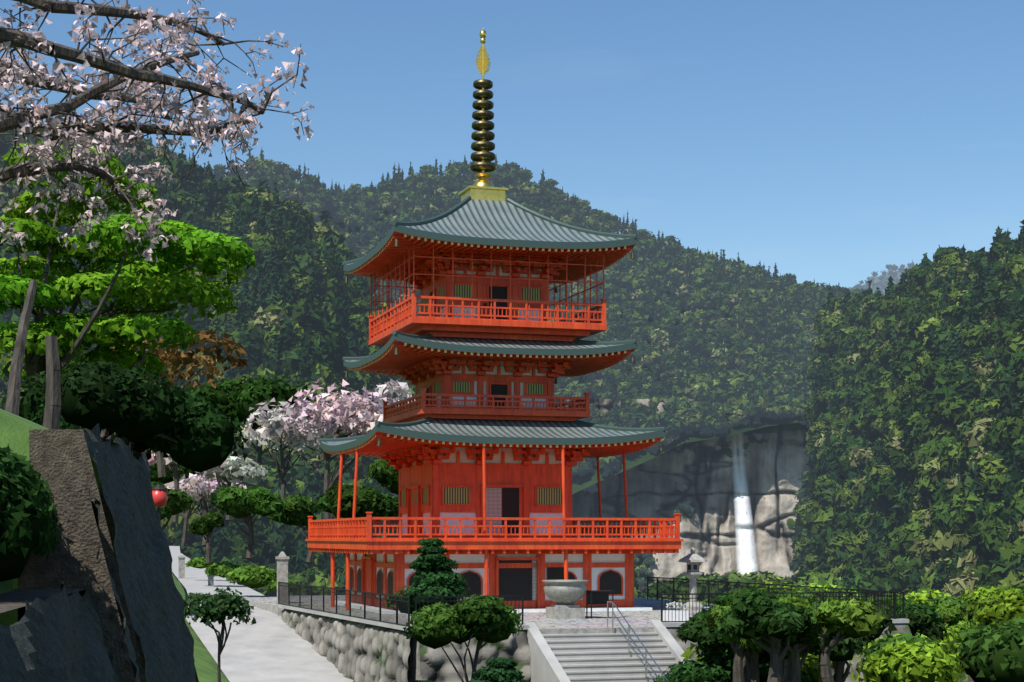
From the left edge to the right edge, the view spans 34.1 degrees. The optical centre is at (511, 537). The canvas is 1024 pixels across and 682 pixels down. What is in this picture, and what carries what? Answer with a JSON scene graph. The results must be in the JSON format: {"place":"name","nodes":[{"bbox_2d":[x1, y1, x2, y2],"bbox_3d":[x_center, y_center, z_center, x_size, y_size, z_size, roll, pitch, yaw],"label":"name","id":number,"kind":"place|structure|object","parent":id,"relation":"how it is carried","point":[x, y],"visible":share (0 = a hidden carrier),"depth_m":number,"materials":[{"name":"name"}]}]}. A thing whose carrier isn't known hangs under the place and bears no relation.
{"place":"outdoors","nodes":[
{"label":"outdoors","id":0,"kind":"place"},
{"bbox_2d":[0,445,61,581],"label":"hedge leaves","id":1,"kind":"object","parent":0,"point":[28,526],"visible":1,"depth_m":10.31,"materials":[{"name":"green plant"}]},
{"bbox_2d":[0,409,229,681],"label":"hillside ground","id":2,"kind":"structure","parent":0,"point":[14,432],"depth_m":22.09,"materials":[{"name":"green plant"}]},
{"bbox_2d":[0,424,198,681],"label":"rock outcrop","id":3,"kind":"structure","parent":2,"relation":"on","point":[96,596],"depth_m":17.00,"materials":[{"name":"stone"}]},
{"bbox_2d":[169,546,353,681],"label":"path","id":4,"kind":"structure","parent":0,"point":[268,646],"depth_m":65.01,"materials":[{"name":"concrete"}]},
{"bbox_2d":[281,609,410,681],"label":"retaining wall","id":5,"kind":"structure","parent":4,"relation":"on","point":[357,651],"depth_m":59.26,"materials":[{"name":"stone"}]},
{"bbox_2d":[419,630,530,681],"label":"retaining wall","id":6,"kind":"structure","parent":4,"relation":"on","point":[436,665],"depth_m":53.42,"materials":[{"name":"stone"}]},
{"bbox_2d":[0,0,1023,288],"label":"sky","id":7,"kind":"structure","parent":0,"point":[833,142],"materials":[{"name":"blue"}]},
{"bbox_2d":[251,175,804,493],"bbox_3d":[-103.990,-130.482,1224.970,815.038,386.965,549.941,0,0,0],"label":"mountain terrain","id":8,"kind":"structure","parent":0,"point":[580,483],"depth_m":1113.39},
{"bbox_2d":[43,116,881,476],"bbox_3d":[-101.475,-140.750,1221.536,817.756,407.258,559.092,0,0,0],"label":"forested mountain","id":9,"kind":"structure","parent":8,"relation":"on","point":[765,374],"depth_m":1278.49,"materials":[{"name":"green plant"}]},
{"bbox_2d":[554,399,810,594],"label":"rock cliff","id":10,"kind":"structure","parent":8,"relation":"on","point":[776,460],"depth_m":1132.57,"materials":[{"name":"grey stone"}]},
{"bbox_2d":[583,398,811,586],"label":"falls cliff shrubs","id":11,"kind":"object","parent":10,"relation":"on","point":[649,559],"visible":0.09,"depth_m":1125.80,"materials":[{"name":"green plant"}]},
{"bbox_2d":[410,593,816,681],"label":"shrubs","id":12,"kind":"object","parent":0,"point":[503,669],"visible":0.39,"depth_m":49.82,"materials":[{"name":"green plant"}]},
{"bbox_2d":[733,433,755,575],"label":"waterfall water","id":13,"kind":"structure","parent":0,"point":[746,551],"depth_m":1125.62,"materials":[{"name":"white liquid"}]},
{"bbox_2d":[812,353,889,486],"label":"hillside","id":14,"kind":"structure","parent":0,"point":[841,476],"depth_m":617.47,"materials":[{"name":"green plant"}]},
{"bbox_2d":[789,220,1023,681],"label":"hill forest","id":15,"kind":"object","parent":14,"relation":"on","point":[917,377],"visible":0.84,"depth_m":483.61,"materials":[{"name":"green plant"}]},
{"bbox_2d":[845,259,914,295],"bbox_3d":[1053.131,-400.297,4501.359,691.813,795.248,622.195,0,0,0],"label":"ridge forest","id":16,"kind":"object","parent":0,"point":[891,268],"visible":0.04,"depth_m":4775.37,"materials":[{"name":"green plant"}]},
{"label":"garden ground","id":17,"kind":"structure","parent":0,"visible":0},
{"bbox_2d":[0,0,978,681],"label":"trees trunks and limbs","id":18,"kind":"object","parent":17,"relation":"on","point":[52,366],"visible":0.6,"depth_m":15.67,"materials":[{"name":"brown plant"}]},
{"bbox_2d":[1,358,248,472],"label":"camellia tree leaves","id":19,"kind":"object","parent":18,"relation":"on","point":[139,412],"visible":0.84,"depth_m":34.61,"materials":[{"name":"green plant"}]},
{"bbox_2d":[0,138,255,380],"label":"maple tree leaves","id":20,"kind":"object","parent":18,"relation":"on","point":[191,245],"visible":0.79,"depth_m":39.10,"materials":[{"name":"green plant"}]},
{"bbox_2d":[0,0,313,261],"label":"cherry blossoms","id":21,"kind":"object","parent":18,"relation":"attached to","point":[6,79],"visible":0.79,"depth_m":14.16,"materials":[{"name":"pink plant"}]},
{"bbox_2d":[110,328,247,389],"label":"copper leaf tree leaves","id":22,"kind":"object","parent":18,"relation":"on","point":[171,357],"visible":0.62,"depth_m":46.27,"materials":[{"name":"plant"}]},
{"bbox_2d":[183,587,255,625],"bbox_3d":[-4.292,1.010,24.497,1.124,0.578,1.060,0,0,0],"label":"foliage","id":23,"kind":"object","parent":18,"relation":"on","point":[223,603],"visible":0.97,"depth_m":24.23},
{"bbox_2d":[149,374,398,535],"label":"tree leaves","id":24,"kind":"object","parent":18,"relation":"on","point":[234,399],"visible":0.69,"depth_m":99.84,"materials":[{"name":"green plant"}]},
{"bbox_2d":[148,379,414,500],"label":"cherry blossom","id":25,"kind":"object","parent":18,"relation":"attached to","point":[338,412],"visible":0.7,"depth_m":117.24,"materials":[{"name":"pink plant"}]},
{"bbox_2d":[383,538,469,613],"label":"terrace pine needles","id":26,"kind":"object","parent":18,"relation":"on","point":[432,564],"visible":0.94,"depth_m":54.97,"materials":[{"name":"green plant"}]},
{"bbox_2d":[403,594,523,648],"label":"garden tree leaves","id":27,"kind":"object","parent":18,"relation":"on","point":[488,618],"visible":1,"depth_m":48.08,"materials":[{"name":"green plant"}]},
{"bbox_2d":[152,484,908,681],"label":"temple terrace","id":28,"kind":"structure","parent":17,"relation":"on","point":[569,640],"depth_m":56.63,"materials":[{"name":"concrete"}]},
{"bbox_2d":[185,557,295,592],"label":"road hedge leaves","id":29,"kind":"object","parent":28,"relation":"on","point":[252,577],"visible":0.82,"depth_m":83.61,"materials":[{"name":"green plant"}]},
{"bbox_2d":[306,28,682,613],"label":"pagoda","id":30,"kind":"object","parent":28,"relation":"on","point":[480,443],"visible":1,"depth_m":68.77,"materials":[{"name":"paint"}]},
{"bbox_2d":[666,601,686,608],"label":"planter flower leaves","id":31,"kind":"object","parent":28,"relation":"on","point":[678,605],"visible":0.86,"depth_m":59.91,"materials":[{"name":"white plant"}]},
{"bbox_2d":[667,623,911,681],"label":"retaining wall","id":32,"kind":"structure","parent":17,"relation":"on","point":[902,628],"depth_m":57.34,"materials":[{"name":"stone"}]},
{"bbox_2d":[677,585,1005,661],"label":"pruned trees","id":33,"kind":"object","parent":17,"relation":"on","point":[744,616],"visible":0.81,"depth_m":44.85,"materials":[{"name":"green plant"}]},
{"bbox_2d":[681,581,1023,681],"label":"shrubs","id":34,"kind":"object","parent":17,"relation":"on","point":[994,652],"visible":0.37,"depth_m":54.76,"materials":[{"name":"green plant"}]},
{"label":"hill terrain","id":35,"kind":"structure","parent":0,"visible":0},
{"bbox_2d":[0,103,414,605],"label":"hill forest","id":36,"kind":"object","parent":35,"relation":"on","point":[302,313],"visible":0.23,"depth_m":519.54,"materials":[{"name":"green plant"}]},
{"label":"valley floor","id":37,"kind":"structure","parent":0,"visible":0},
{"bbox_2d":[634,561,909,603],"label":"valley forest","id":38,"kind":"object","parent":37,"relation":"on","point":[875,579],"visible":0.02,"depth_m":419.77,"materials":[{"name":"green plant"}]}
]}

